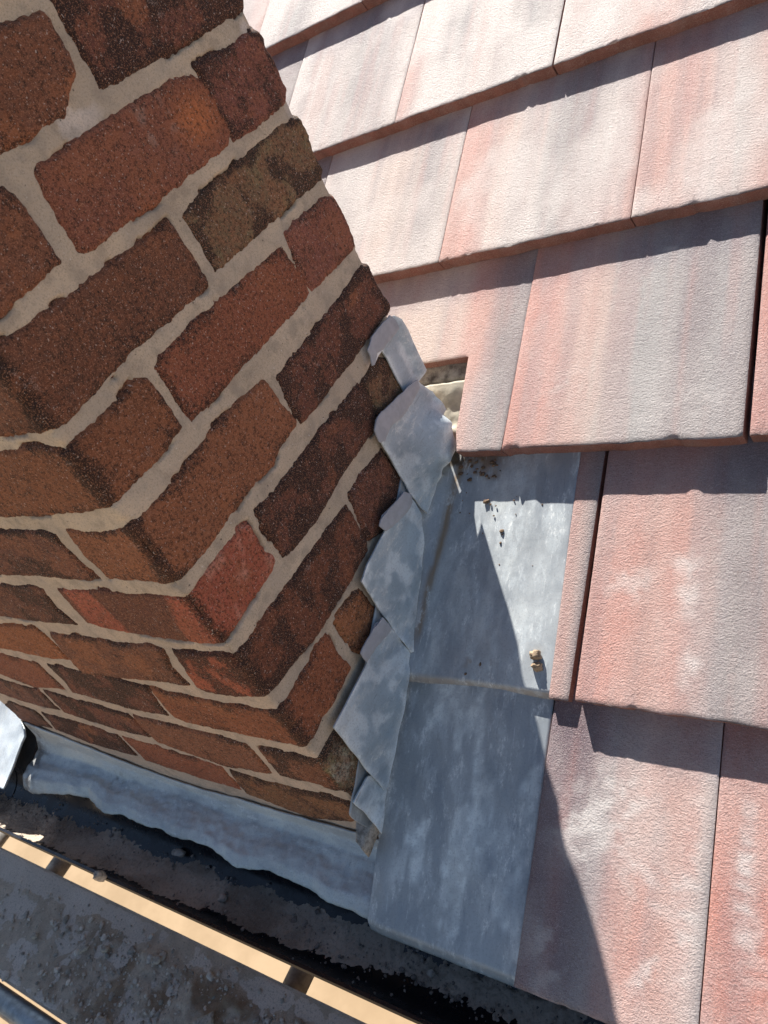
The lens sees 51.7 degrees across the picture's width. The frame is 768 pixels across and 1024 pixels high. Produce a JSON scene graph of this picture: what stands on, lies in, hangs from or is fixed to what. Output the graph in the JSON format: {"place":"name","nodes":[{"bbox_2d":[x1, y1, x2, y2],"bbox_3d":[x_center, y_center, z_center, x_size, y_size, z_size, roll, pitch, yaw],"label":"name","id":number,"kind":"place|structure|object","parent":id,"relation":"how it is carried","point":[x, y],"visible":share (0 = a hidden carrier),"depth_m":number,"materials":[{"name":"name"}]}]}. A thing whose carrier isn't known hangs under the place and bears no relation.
{"place":"outdoors","nodes":[
{"label":"outdoors","id":0,"kind":"place"},
{"bbox_2d":[0,837,415,1023],"bbox_3d":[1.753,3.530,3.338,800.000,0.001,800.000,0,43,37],"label":"ground","id":1,"kind":"structure","parent":0,"point":[356,1007],"depth_m":6.02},
{"bbox_2d":[0,0,402,838],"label":"chimney stack","id":2,"kind":"object","parent":1,"relation":"on","point":[198,472],"visible":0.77,"depth_m":0.78,"materials":[{"name":"brick"}]},
{"bbox_2d":[23,722,378,918],"bbox_3d":[-0.329,0.435,1.184,0.779,0.095,0.085,0,43,37],"label":"apron flashing","id":3,"kind":"object","parent":2,"relation":"attached to","point":[331,864],"visible":0.99,"depth_m":1.16,"materials":[{"name":"grey metal"}]},
{"bbox_2d":[356,821,379,856],"bbox_3d":[-0.024,0.391,0.958,0.028,0.031,0.036,0,43,37],"label":"mortar wedge","id":4,"kind":"object","parent":2,"relation":"attached to","point":[366,837],"visible":0.91,"depth_m":0.95,"materials":[{"name":"concrete"}]},
{"bbox_2d":[353,775,386,833],"bbox_3d":[-0.010,0.345,0.949,0.011,0.064,0.048,0,43,37],"label":"step flashing","id":5,"kind":"object","parent":2,"relation":"attached to","point":[369,799],"visible":1,"depth_m":0.94,"materials":[{"name":"grey metal"}]},
{"bbox_2d":[333,622,409,789],"bbox_3d":[0.001,0.230,0.959,0.014,0.153,0.149,0,43,37],"label":"step flashing","id":6,"kind":"object","parent":2,"relation":"attached to","point":[366,725],"visible":1,"depth_m":0.95,"materials":[{"name":"grey metal"}]},
{"bbox_2d":[360,617,391,661],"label":"lead flashing pieces","id":7,"kind":"object","parent":6,"relation":"on","point":[381,630],"visible":1,"depth_m":0.94,"materials":[{"name":"grey metal"}]},
{"bbox_2d":[361,495,423,652],"bbox_3d":[0.030,0.070,1.000,0.015,0.158,0.146,0,43,37],"label":"step flashing","id":8,"kind":"object","parent":2,"relation":"attached to","point":[391,579],"visible":1,"depth_m":0.99,"materials":[{"name":"grey metal"}]},
{"bbox_2d":[379,492,412,530],"bbox_3d":[0.016,0.000,0.984,0.003,0.032,0.076,0,43,37],"label":"sealant smear","id":9,"kind":"object","parent":8,"relation":"attached to","point":[396,512],"visible":1,"depth_m":0.98},
{"bbox_2d":[376,316,426,390],"bbox_3d":[0.018,-0.190,0.998,0.010,0.096,0.082,0,43,37],"label":"step flashing","id":10,"kind":"object","parent":2,"relation":"attached to","point":[399,351],"visible":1,"depth_m":1.01,"materials":[{"name":"grey metal"}]},
{"bbox_2d":[367,315,399,365],"bbox_3d":[-0.002,-0.212,0.970,0.003,0.028,0.080,0,43,37],"label":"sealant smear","id":11,"kind":"object","parent":10,"relation":"attached to","point":[384,333],"visible":1,"depth_m":0.97},
{"bbox_2d":[375,381,455,513],"bbox_3d":[0.056,-0.094,1.026,0.030,0.152,0.131,0,43,37],"label":"step flashing","id":12,"kind":"object","parent":2,"relation":"attached to","point":[419,445],"visible":1,"depth_m":1.02,"materials":[{"name":"grey metal"}]},
{"bbox_2d":[374,379,419,442],"bbox_3d":[0.017,-0.131,0.988,0.003,0.032,0.120,0,43,37],"label":"sealant smear","id":13,"kind":"object","parent":12,"relation":"on","point":[392,412],"visible":1,"depth_m":0.98},
{"bbox_3d":[1.604,1.615,3.077,3.120,5.200,2.270,0,43,37],"label":"house wall","id":14,"kind":"object","parent":1,"relation":"on","visible":0},
{"bbox_2d":[15,0,767,1023],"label":"tiled roof","id":15,"kind":"structure","parent":14,"relation":"on","point":[555,212],"depth_m":0.93,"materials":[{"name":"concrete"}]},
{"bbox_2d":[0,701,25,788],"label":"lead flashing sheet","id":16,"kind":"object","parent":15,"relation":"attached to","point":[12,733],"visible":0.23,"depth_m":1.45,"materials":[{"name":"grey metal"}]},
{"bbox_2d":[0,766,605,1023],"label":"gutter","id":17,"kind":"object","parent":15,"relation":"attached to","point":[413,1002],"visible":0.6,"depth_m":1.08,"materials":[{"name":"black plastic"}]},
{"bbox_2d":[93,870,106,881],"bbox_3d":[-0.421,0.540,1.175,0.018,0.024,0.013,-19,35,16],"label":"stone chip","id":18,"kind":"object","parent":17,"relation":"on","point":[99,875],"visible":1,"depth_m":1.17,"materials":[{"name":"grey stone"}]},
{"bbox_2d":[171,848,185,857],"bbox_3d":[-0.317,0.524,1.220,0.029,0.009,0.013,0,43,37],"label":"stone chip","id":19,"kind":"object","parent":17,"relation":"on","point":[180,853],"visible":1,"depth_m":1.22,"materials":[{"name":"grey stone"}]},
{"bbox_2d":[217,893,226,902],"bbox_3d":[-0.229,0.549,1.127,0.015,0.011,0.013,0,43,37],"label":"stone chip","id":20,"kind":"object","parent":17,"relation":"on","point":[221,898],"visible":1,"depth_m":1.12,"materials":[{"name":"grey stone"}]},
{"bbox_2d":[1,782,589,1023],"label":"gutter grit","id":21,"kind":"object","parent":17,"relation":"on","point":[344,966],"visible":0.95,"depth_m":1.01,"materials":[{"name":"grey gravel"}]},
{"bbox_2d":[0,792,596,1023],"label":"gutter dust","id":22,"kind":"object","parent":17,"relation":"on","point":[192,880],"visible":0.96,"depth_m":1.08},
{"bbox_2d":[426,968,435,977],"bbox_3d":[0.056,0.542,0.933,0.011,0.009,0.010,0,43,37],"label":"stone chip","id":23,"kind":"object","parent":17,"relation":"on","point":[431,972],"visible":1,"depth_m":0.93,"materials":[{"name":"grey stone"}]},
{"bbox_2d":[349,682,554,989],"bbox_3d":[0.069,0.338,0.898,0.210,0.075,0.317,0,74,37],"label":"lead flashing sheet","id":24,"kind":"object","parent":15,"relation":"attached to","point":[454,855],"visible":0.96,"depth_m":0.91,"materials":[{"name":"grey metal"}]},
{"bbox_2d":[365,449,580,699],"bbox_3d":[0.110,0.051,0.952,0.210,0.084,0.318,0,74,37],"label":"lead flashing sheet","id":25,"kind":"object","parent":15,"relation":"attached to","point":[477,604],"visible":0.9,"depth_m":0.97,"materials":[{"name":"grey metal"}]},
{"bbox_2d":[458,459,542,674],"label":"mortar crumbs","id":26,"kind":"object","parent":25,"relation":"on","point":[481,474],"visible":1,"depth_m":1.02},
{"bbox_2d":[529,650,541,660],"bbox_3d":[0.172,0.163,0.899,0.014,0.015,0.012,-15,36,20],"label":"mortar crumb","id":27,"kind":"object","parent":25,"relation":"on","point":[535,655],"visible":1,"depth_m":0.90,"materials":[{"name":"beige concrete"}]},
{"bbox_2d":[530,662,542,671],"bbox_3d":[0.173,0.174,0.896,0.014,0.012,0.010,0,43,37],"label":"mortar crumb","id":28,"kind":"object","parent":25,"relation":"on","point":[536,666],"visible":1,"depth_m":0.89,"materials":[{"name":"beige concrete"}]},
{"bbox_2d":[283,966,313,993],"bbox_3d":[-0.281,1.069,1.324,0.048,0.048,0.749,0,43,37],"label":"scaffold tube","id":29,"kind":"object","parent":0,"point":[298,979],"depth_m":1.47,"materials":[{"name":"metal"}]},
{"bbox_2d":[0,849,355,1023],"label":"scaffold board","id":30,"kind":"object","parent":29,"relation":"on","point":[39,881],"visible":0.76,"depth_m":1.68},
{"bbox_2d":[0,832,9,846],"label":"scaffold tube","id":31,"kind":"object","parent":30,"relation":"attached to","point":[4,838],"depth_m":2.13,"materials":[{"name":"metal"}]},
{"bbox_2d":[0,982,60,1023],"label":"scaffold tube","id":32,"kind":"object","parent":30,"relation":"attached to","point":[15,1008],"depth_m":1.62,"materials":[{"name":"metal"}]},
{"bbox_2d":[31,932,38,938],"bbox_3d":[-0.763,0.926,1.732,0.016,0.012,0.014,-13,37,23],"label":"rubble stone","id":33,"kind":"object","parent":30,"relation":"on","point":[34,935],"visible":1,"depth_m":1.73,"materials":[{"name":"grey stone"}]},
{"bbox_2d":[45,857,70,876],"bbox_3d":[-0.922,1.062,1.811,0.048,0.048,0.778,0,43,37],"label":"scaffold tube","id":34,"kind":"object","parent":30,"relation":"attached to","point":[57,866],"depth_m":1.95,"materials":[{"name":"metal"}]},
{"bbox_2d":[79,944,89,953],"bbox_3d":[-0.624,0.909,1.651,0.024,0.013,0.013,-30,33,-1],"label":"rubble stone","id":35,"kind":"object","parent":30,"relation":"on","point":[83,948],"visible":1,"depth_m":1.65,"materials":[{"name":"grey stone"}]},
{"bbox_2d":[94,1015,111,1023],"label":"rubble stone","id":36,"kind":"object","parent":30,"relation":"on","point":[99,1019],"visible":1,"depth_m":1.50,"materials":[{"name":"grey stone"}]},
{"bbox_2d":[100,945,109,952],"bbox_3d":[-0.573,0.897,1.627,0.018,0.015,0.015,-9,38,28],"label":"rubble stone","id":37,"kind":"object","parent":30,"relation":"on","point":[104,948],"visible":1,"depth_m":1.62,"materials":[{"name":"grey stone"}]},
{"bbox_2d":[152,956,161,964],"bbox_3d":[-0.445,0.880,1.556,0.020,0.012,0.017,-13,37,23],"label":"rubble stone","id":38,"kind":"object","parent":30,"relation":"on","point":[156,960],"visible":1,"depth_m":1.55,"materials":[{"name":"grey stone"}]},
{"bbox_2d":[0,861,318,1023],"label":"board grit","id":39,"kind":"object","parent":30,"relation":"on","point":[131,950],"visible":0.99,"depth_m":1.57,"materials":[{"name":"grey gravel"}]},
{"bbox_2d":[0,847,365,1023],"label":"rubble dust","id":40,"kind":"object","parent":30,"relation":"on","point":[191,1001],"visible":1,"depth_m":1.56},
{"bbox_2d":[192,1011,213,1023],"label":"rubble stone","id":41,"kind":"object","parent":30,"relation":"on","point":[207,1018],"visible":1,"depth_m":1.42,"materials":[{"name":"grey stone"}]}
]}

